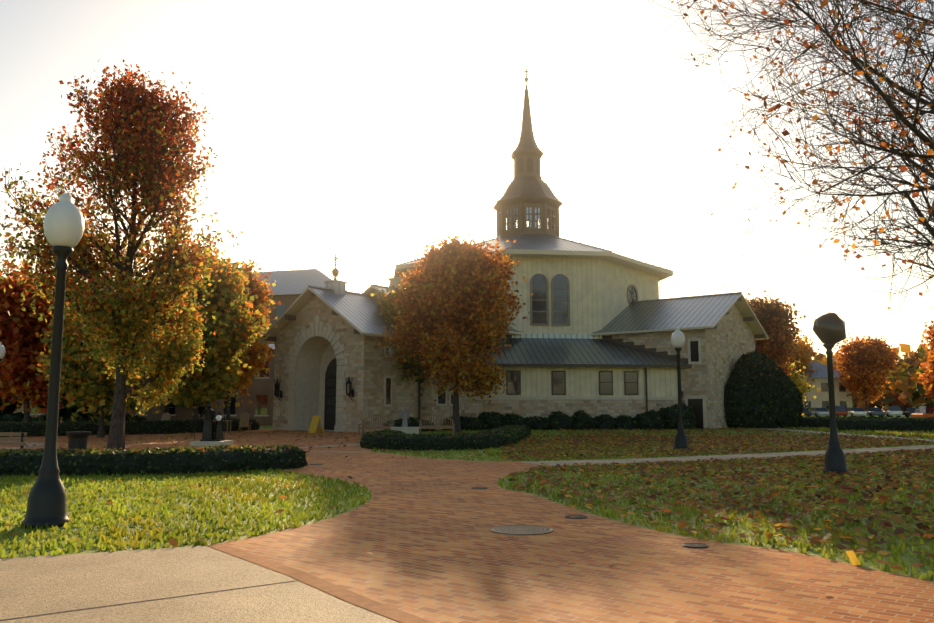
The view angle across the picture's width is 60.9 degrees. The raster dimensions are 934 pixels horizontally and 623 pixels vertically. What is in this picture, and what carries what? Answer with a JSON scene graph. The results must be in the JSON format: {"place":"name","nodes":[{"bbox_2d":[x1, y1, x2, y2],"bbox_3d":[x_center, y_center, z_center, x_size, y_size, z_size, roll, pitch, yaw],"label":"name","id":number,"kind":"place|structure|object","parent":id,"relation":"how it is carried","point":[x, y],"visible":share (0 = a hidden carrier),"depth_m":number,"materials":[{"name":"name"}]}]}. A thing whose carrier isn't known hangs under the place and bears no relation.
{"place":"outdoors","nodes":[
{"label":"outdoors","id":0,"kind":"place"},
{"bbox_2d":[17,269,362,412],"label":"hall building","id":1,"kind":"structure","parent":0,"point":[289,287],"depth_m":95.77,"materials":[{"name":"metal"}]},
{"bbox_2d":[0,546,398,622],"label":"sidewalk","id":2,"kind":"structure","parent":0,"point":[36,585],"depth_m":6.98,"materials":[{"name":"concrete"}]},
{"bbox_2d":[0,580,299,620],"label":"joint","id":3,"kind":"object","parent":2,"relation":"on","point":[145,600],"visible":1,"depth_m":6.64,"materials":[{"name":"grey"}]},
{"bbox_2d":[0,429,933,622],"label":"brick paving","id":4,"kind":"structure","parent":0,"point":[419,528],"depth_m":8.39,"materials":[{"name":"brown brick"}]},
{"bbox_2d":[0,342,5,360],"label":"globe","id":5,"kind":"object","parent":4,"relation":"on","point":[2,351],"visible":0.98,"depth_m":36.47,"materials":[{"name":"white glass"}]},
{"bbox_2d":[0,432,26,449],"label":"bench","id":6,"kind":"object","parent":4,"relation":"on","point":[22,439],"visible":0.48,"depth_m":22.03,"materials":[{"name":"brown wood"}]},
{"bbox_2d":[0,441,43,448],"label":"plaza band","id":7,"kind":"object","parent":4,"relation":"on","point":[31,444],"visible":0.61,"depth_m":33.92,"materials":[{"name":"concrete"}]},
{"bbox_2d":[66,431,90,449],"bbox_3d":[-11.225,3.922,22.888,0.660,0.900,0.660,0,-7,2],"label":"trash can","id":8,"kind":"object","parent":4,"relation":"on","point":[79,439],"visible":0.56,"depth_m":22.70,"materials":[{"name":"black"}]},
{"bbox_2d":[27,293,170,436],"bbox_3d":[-19.151,2.791,42.420,7.585,7.785,7.590,0,-7,2],"label":"tree","id":9,"kind":"object","parent":4,"relation":"on","point":[82,381],"depth_m":40.72,"materials":[{"name":"green plant"}]},
{"bbox_2d":[4,431,364,457],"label":"fallen leaves","id":10,"kind":"object","parent":4,"relation":"on","point":[310,448],"depth_m":38.08,"materials":[{"name":"brown plant"}]},
{"bbox_2d":[194,401,224,438],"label":"wire arch","id":11,"kind":"structure","parent":4,"relation":"on","point":[195,417],"depth_m":39.88,"materials":[{"name":"black metal"}]},
{"bbox_2d":[190,403,232,447],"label":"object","id":12,"kind":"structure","parent":4,"relation":"on","point":[210,437],"depth_m":23.35,"materials":[{"name":"grey stone"}]},
{"bbox_2d":[213,420,232,432],"bbox_3d":[-15.627,7.213,49.830,1.600,0.745,0.800,0,-7,2],"label":"table","id":13,"kind":"object","parent":4,"relation":"on","point":[227,424],"visible":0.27,"depth_m":49.62,"materials":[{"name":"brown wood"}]},
{"bbox_2d":[238,412,251,430],"bbox_3d":[-14.653,7.282,52.442,0.800,1.226,0.740,0,-7,-3],"label":"chair","id":14,"kind":"object","parent":4,"relation":"on","point":[244,416],"visible":0.94,"depth_m":52.26,"materials":[{"name":"brown wood"}]},
{"bbox_2d":[308,416,323,432],"bbox_3d":[-9.338,6.992,49.227,0.620,1.052,0.751,-5,-9,38],"label":"wet floor sign","id":15,"kind":"object","parent":4,"relation":"on","point":[316,423],"visible":0.88,"depth_m":49.16,"materials":[{"name":"yellow plastic"}]},
{"bbox_2d":[206,544,434,622],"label":"brick border","id":16,"kind":"object","parent":4,"relation":"on","point":[393,613],"visible":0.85,"depth_m":7.17,"materials":[{"name":"brown brick"}]},
{"bbox_2d":[298,443,359,447],"bbox_3d":[-12.658,5.478,32.203,19.392,0.001,8.264,1,-7,-8],"label":"plaza band","id":17,"kind":"object","parent":4,"relation":"on","point":[332,445],"visible":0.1,"depth_m":33.06,"materials":[{"name":"concrete"}]},
{"bbox_2d":[309,451,371,451],"bbox_3d":[-11.615,5.002,28.214,16.424,0.001,1.099,0,-7,-3],"label":"plaza band","id":18,"kind":"object","parent":4,"relation":"on","point":[340,451],"visible":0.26,"depth_m":28.68,"materials":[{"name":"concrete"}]},
{"bbox_2d":[44,431,833,598],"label":"fallen leaves","id":19,"kind":"object","parent":4,"relation":"on","point":[612,565],"visible":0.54,"depth_m":11.21,"materials":[{"name":"orange plant"}]},
{"bbox_2d":[359,424,530,450],"bbox_3d":[-0.482,5.744,36.861,7.728,0.711,15.444,0,-7,2],"label":"hedge","id":20,"kind":"object","parent":4,"relation":"on","point":[506,431],"depth_m":30.05,"materials":[{"name":"green plant"}]},
{"bbox_2d":[471,487,487,488],"bbox_3d":[0.253,3.525,15.855,0.340,0.016,0.340,0,-7,2],"label":"drain","id":21,"kind":"object","parent":4,"relation":"on","point":[479,488],"visible":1,"depth_m":15.81,"materials":[{"name":"metal"}]},
{"bbox_2d":[490,525,553,534],"bbox_3d":[0.725,2.887,10.506,0.840,0.016,0.840,0,-7,2],"label":"manhole","id":22,"kind":"object","parent":4,"relation":"on","point":[521,529],"visible":1,"depth_m":10.47,"materials":[{"name":"metal"}]},
{"bbox_2d":[565,515,587,518],"bbox_3d":[1.611,3.032,11.722,0.340,0.016,0.340,0,-7,2],"label":"drain","id":23,"kind":"object","parent":4,"relation":"on","point":[578,516],"visible":0.85,"depth_m":11.68,"materials":[{"name":"metal"}]},
{"bbox_2d":[682,543,708,547],"bbox_3d":[2.680,2.745,9.317,0.300,0.016,0.300,0,-7,2],"label":"drain","id":24,"kind":"object","parent":4,"relation":"on","point":[695,545],"visible":1,"depth_m":9.28,"materials":[{"name":"metal"}]},
{"bbox_2d":[0,412,933,580],"bbox_3d":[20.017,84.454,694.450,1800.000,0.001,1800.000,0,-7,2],"label":"ground","id":25,"kind":"structure","parent":0,"point":[904,556],"depth_m":12.65,"materials":[{"name":"green plant"}]},
{"bbox_2d":[0,387,31,421],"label":"bush","id":26,"kind":"object","parent":25,"relation":"on","point":[7,413],"visible":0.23,"depth_m":64.01,"materials":[{"name":"green plant"}]},
{"bbox_2d":[0,261,89,421],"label":"tree","id":27,"kind":"object","parent":25,"relation":"on","point":[18,321],"depth_m":50.86,"materials":[{"name":"red plant"}]},
{"bbox_2d":[21,193,83,528],"bbox_3d":[-5.797,0.617,11.203,0.600,4.697,0.600,0,-7,2],"label":"lamp post","id":28,"kind":"object","parent":25,"relation":"on","point":[63,224],"visible":1,"depth_m":11.11,"materials":[{"name":"black metal"}]},
{"bbox_2d":[29,392,146,422],"bbox_3d":[-31.655,5.045,66.835,9.160,9.122,9.467,0,-7,2],"label":"hedge","id":29,"kind":"object","parent":25,"relation":"on","point":[65,413],"depth_m":63.70,"materials":[{"name":"green plant"}]},
{"bbox_2d":[0,58,242,449],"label":"tree","id":30,"kind":"object","parent":25,"relation":"on","point":[184,359],"depth_m":26.68,"materials":[{"name":"plant"}]},
{"bbox_2d":[0,418,259,436],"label":"plaza hedge","id":31,"kind":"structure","parent":25,"relation":"on","point":[143,430],"depth_m":45.84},
{"bbox_2d":[29,328,274,424],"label":"building","id":32,"kind":"structure","parent":25,"relation":"on","point":[259,408],"depth_m":69.31,"materials":[{"name":"stone"}]},
{"bbox_2d":[0,443,307,475],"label":"hedge","id":33,"kind":"object","parent":25,"relation":"on","point":[129,461],"depth_m":19.24,"materials":[{"name":"green plant"}]},
{"bbox_2d":[133,271,190,412],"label":"tree","id":34,"kind":"object","parent":25,"relation":"on","point":[182,405],"depth_m":69.69,"materials":[{"name":"brown plant"}]},
{"bbox_2d":[161,413,170,420],"bbox_3d":[-18.731,6.941,49.581,0.800,1.226,0.740,-1,-7,12],"label":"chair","id":35,"kind":"object","parent":25,"relation":"on","point":[166,416],"visible":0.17,"depth_m":49.51,"materials":[{"name":"brown wood"}]},
{"bbox_2d":[0,469,365,546],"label":"litter","id":36,"kind":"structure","parent":25,"relation":"on","point":[173,541],"depth_m":13.11,"materials":[{"name":"orange plant"}]},
{"bbox_2d":[0,468,371,557],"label":"grass blades","id":37,"kind":"object","parent":25,"relation":"on","point":[179,537],"depth_m":12.70,"materials":[{"name":"green plant"}]},
{"bbox_2d":[138,245,277,420],"bbox_3d":[-17.079,1.484,50.178,9.421,12.247,9.963,0,-7,2],"label":"tree","id":38,"kind":"object","parent":25,"relation":"on","point":[223,343],"depth_m":49.33,"materials":[{"name":"plant"}]},
{"bbox_2d":[224,258,281,417],"bbox_3d":[-17.655,2.267,58.711,7.488,12.675,7.322,0,-7,2],"label":"tree","id":39,"kind":"object","parent":25,"relation":"on","point":[257,286],"depth_m":58.41,"materials":[{"name":"plant"}]},
{"bbox_2d":[358,415,393,434],"bbox_3d":[-5.161,6.441,45.087,2.000,1.155,0.570,-2,-7,20],"label":"arched bench","id":40,"kind":"object","parent":25,"relation":"on","point":[363,427],"visible":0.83,"depth_m":45.21,"materials":[{"name":"brown wood"}]},
{"bbox_2d":[376,284,425,395],"bbox_3d":[-4.514,3.107,55.067,6.460,10.181,6.207,0,-7,2],"label":"tree","id":41,"kind":"object","parent":25,"relation":"on","point":[385,308],"depth_m":53.70,"materials":[{"name":"orange plant"}]},
{"bbox_2d":[390,409,419,434],"bbox_3d":[-3.480,6.204,44.552,1.650,1.499,1.000,1,-7,-6],"label":"angel statue","id":42,"kind":"object","parent":25,"relation":"on","point":[404,415],"visible":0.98,"depth_m":44.12,"materials":[{"name":"stone"}]},
{"bbox_2d":[383,417,435,431],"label":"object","id":43,"kind":"object","parent":25,"relation":"on","point":[409,423],"depth_m":50.86,"materials":[{"name":"green plant"}]},
{"bbox_2d":[419,414,454,433],"bbox_3d":[-1.741,6.535,45.881,2.000,1.155,0.570,1,-7,-10],"label":"arched bench","id":44,"kind":"object","parent":25,"relation":"on","point":[445,426],"visible":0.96,"depth_m":46.05,"materials":[{"name":"brown wood"}]},
{"bbox_2d":[370,234,532,432],"bbox_3d":[-0.883,1.289,49.720,10.038,12.501,9.714,0,-7,2],"label":"tree","id":45,"kind":"object","parent":25,"relation":"on","point":[432,326],"depth_m":48.51,"materials":[{"name":"orange plant"}]},
{"bbox_2d":[442,416,485,430],"bbox_3d":[-0.279,7.701,54.332,3.121,1.195,2.101,0,-7,2],"label":"bush","id":46,"kind":"object","parent":25,"relation":"on","point":[465,423],"depth_m":53.70,"materials":[{"name":"green plant"}]},
{"bbox_2d":[258,67,768,431],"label":"chapel","id":47,"kind":"structure","parent":25,"relation":"on","point":[591,335],"depth_m":57.91,"materials":[{"name":"stone"}]},
{"bbox_2d":[571,410,594,429],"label":"shrub","id":48,"kind":"object","parent":25,"relation":"on","point":[590,425],"depth_m":55.08,"materials":[{"name":"green plant"}]},
{"bbox_2d":[365,427,933,464],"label":"lawn litter","id":49,"kind":"object","parent":25,"relation":"on","point":[917,453],"depth_m":34.91,"materials":[{"name":"brown plant"}]},
{"bbox_2d":[634,409,664,429],"bbox_3d":[12.881,7.749,56.372,2.334,1.576,2.162,0,-7,2],"label":"shrub","id":50,"kind":"object","parent":25,"relation":"on","point":[642,419],"depth_m":55.73,"materials":[{"name":"green plant"}]},
{"bbox_2d":[372,427,933,467],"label":"grass blades","id":51,"kind":"object","parent":25,"relation":"on","point":[417,453],"depth_m":28.79,"materials":[{"name":"green plant"}]},
{"bbox_2d":[659,402,696,429],"bbox_3d":[14.973,7.533,56.736,2.834,2.114,2.796,0,-7,2],"label":"bush","id":52,"kind":"object","parent":25,"relation":"on","point":[675,411],"depth_m":55.89,"materials":[{"name":"green plant"}]},
{"bbox_2d":[671,327,689,448],"bbox_3d":[8.028,2.888,29.999,0.600,4.638,0.600,0,-7,2],"label":"lamp post","id":53,"kind":"object","parent":25,"relation":"on","point":[678,342],"visible":1,"depth_m":29.93,"materials":[{"name":"black metal"}]},
{"bbox_2d":[500,434,933,569],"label":"lawn litter","id":54,"kind":"object","parent":25,"relation":"on","point":[815,539],"depth_m":17.39,"materials":[{"name":"brown plant"}]},
{"bbox_2d":[556,426,932,438],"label":"footpath","id":55,"kind":"structure","parent":25,"relation":"on","point":[644,432],"depth_m":47.66,"materials":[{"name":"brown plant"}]},
{"bbox_2d":[724,349,803,427],"bbox_3d":[22.121,5.958,60.382,6.414,6.184,3.884,0,-7,2],"label":"large bush","id":56,"kind":"object","parent":25,"relation":"on","point":[752,378],"depth_m":58.99,"materials":[{"name":"green plant"}]},
{"bbox_2d":[724,286,806,383],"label":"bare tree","id":57,"kind":"object","parent":25,"relation":"on","point":[756,305],"depth_m":75.35,"materials":[{"name":"brown plant"}]},
{"bbox_2d":[780,325,803,375],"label":"bare tree","id":58,"kind":"object","parent":25,"relation":"on","point":[785,366],"depth_m":93.55,"materials":[{"name":"plant"}]},
{"bbox_2d":[653,0,933,314],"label":"bare tree","id":59,"kind":"object","parent":25,"relation":"on","point":[905,151],"depth_m":22.60,"materials":[{"name":"brown plant"}]},
{"bbox_2d":[779,361,820,414],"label":"tree","id":60,"kind":"object","parent":25,"relation":"on","point":[802,385],"visible":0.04,"depth_m":101.28,"materials":[{"name":"yellow plant"}]},
{"bbox_2d":[788,334,820,387],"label":"tree","id":61,"kind":"object","parent":25,"relation":"on","point":[804,356],"visible":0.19,"depth_m":153.40,"materials":[{"name":"plant"}]},
{"bbox_2d":[802,408,811,416],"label":"car","id":62,"kind":"object","parent":25,"relation":"on","point":[807,412],"visible":0.27,"depth_m":116.58,"materials":[{"name":"grey paint"}]},
{"bbox_2d":[809,408,828,416],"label":"car","id":63,"kind":"object","parent":25,"relation":"on","point":[816,412],"visible":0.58,"depth_m":117.62,"materials":[{"name":"grey paint"}]},
{"bbox_2d":[792,361,851,410],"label":"house","id":64,"kind":"structure","parent":25,"relation":"on","point":[821,399],"depth_m":151.87,"materials":[{"name":"stone"}]},
{"bbox_2d":[813,312,848,474],"bbox_3d":[8.988,1.980,19.520,0.749,3.958,0.654,-4,-8,27],"label":"lamp post","id":65,"kind":"object","parent":25,"relation":"on","point":[829,330],"visible":0.96,"depth_m":19.42,"materials":[{"name":"black metal"}]},
{"bbox_2d":[827,406,847,416],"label":"car","id":66,"kind":"object","parent":25,"relation":"on","point":[841,411],"visible":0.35,"depth_m":117.08,"materials":[{"name":"red paint"}]},
{"bbox_2d":[843,408,866,416],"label":"car","id":67,"kind":"object","parent":25,"relation":"on","point":[856,412],"visible":0.75,"depth_m":117.83,"materials":[{"name":"white paint"}]},
{"bbox_2d":[832,333,900,407],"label":"tree","id":68,"kind":"object","parent":25,"relation":"on","point":[857,366],"depth_m":145.15,"materials":[{"name":"orange plant"}]},
{"bbox_2d":[810,343,933,409],"bbox_3d":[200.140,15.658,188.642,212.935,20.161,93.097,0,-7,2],"label":"treeline","id":69,"kind":"object","parent":25,"relation":"on","point":[901,381],"visible":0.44,"depth_m":186.71,"materials":[{"name":"orange plant"}]},
{"bbox_2d":[860,408,885,416],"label":"car","id":70,"kind":"object","parent":25,"relation":"on","point":[872,412],"visible":0.67,"depth_m":118.12,"materials":[{"name":"blue paint"}]},
{"bbox_2d":[879,406,902,416],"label":"car","id":71,"kind":"object","parent":25,"relation":"on","point":[890,411],"visible":0.79,"depth_m":118.08,"materials":[{"name":"white paint"}]},
{"bbox_2d":[896,408,915,416],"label":"car","id":72,"kind":"object","parent":25,"relation":"on","point":[907,412],"visible":0.58,"depth_m":118.85,"materials":[{"name":"grey paint"}]},
{"bbox_2d":[910,320,933,401],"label":"tree","id":73,"kind":"object","parent":25,"relation":"on","point":[928,379],"depth_m":61.27,"materials":[{"name":"orange plant"}]},
{"bbox_2d":[911,406,933,417],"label":"car","id":74,"kind":"object","parent":25,"relation":"on","point":[924,411],"visible":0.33,"depth_m":74.26,"materials":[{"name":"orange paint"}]},
{"bbox_2d":[0,0,933,406],"label":"sky","id":75,"kind":"structure","parent":0,"point":[368,133],"materials":[{"name":"white"}]},
{"bbox_2d":[478,411,502,429],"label":"shrub","id":76,"kind":"object","parent":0,"point":[491,421],"depth_m":54.49,"materials":[{"name":"green plant"}]},
{"bbox_2d":[501,413,530,427],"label":"shrub","id":77,"kind":"object","parent":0,"point":[511,422],"depth_m":54.62,"materials":[{"name":"green plant"}]},
{"bbox_2d":[525,416,548,429],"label":"shrub","id":78,"kind":"object","parent":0,"point":[538,426],"depth_m":54.98,"materials":[{"name":"green plant"}]},
{"bbox_2d":[545,411,573,429],"bbox_3d":[6.463,7.713,55.751,2.373,1.506,1.961,0,-7,2],"label":"shrub","id":79,"kind":"object","parent":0,"point":[562,422],"depth_m":55.06,"materials":[{"name":"green plant"}]},
{"bbox_2d":[593,414,615,429],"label":"shrub","id":80,"kind":"object","parent":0,"point":[601,425],"depth_m":55.63,"materials":[{"name":"green plant"}]},
{"bbox_2d":[613,415,637,429],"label":"shrub","id":81,"kind":"object","parent":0,"point":[620,423],"depth_m":55.61,"materials":[{"name":"green plant"}]},
{"bbox_2d":[523,445,933,466],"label":"concrete path","id":82,"kind":"structure","parent":0,"point":[669,459],"depth_m":25.33,"materials":[{"name":"concrete"}]},
{"bbox_2d":[798,416,886,427],"bbox_3d":[27.376,8.209,58.738,6.324,0.989,4.873,0,-7,2],"label":"hedge","id":83,"kind":"object","parent":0,"point":[814,424],"depth_m":58.95,"materials":[{"name":"green plant"}]},
{"bbox_2d":[752,428,933,442],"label":"concrete path","id":84,"kind":"structure","parent":0,"point":[802,431],"depth_m":47.58,"materials":[{"name":"concrete"}]},
{"bbox_2d":[777,426,933,441],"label":"grass","id":85,"kind":"structure","parent":0,"point":[867,431],"depth_m":47.51,"materials":[{"name":"green plant"}]},
{"bbox_2d":[836,417,933,431],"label":"hedge","id":86,"kind":"object","parent":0,"point":[888,424],"depth_m":51.84,"materials":[{"name":"green plant"}]}
]}

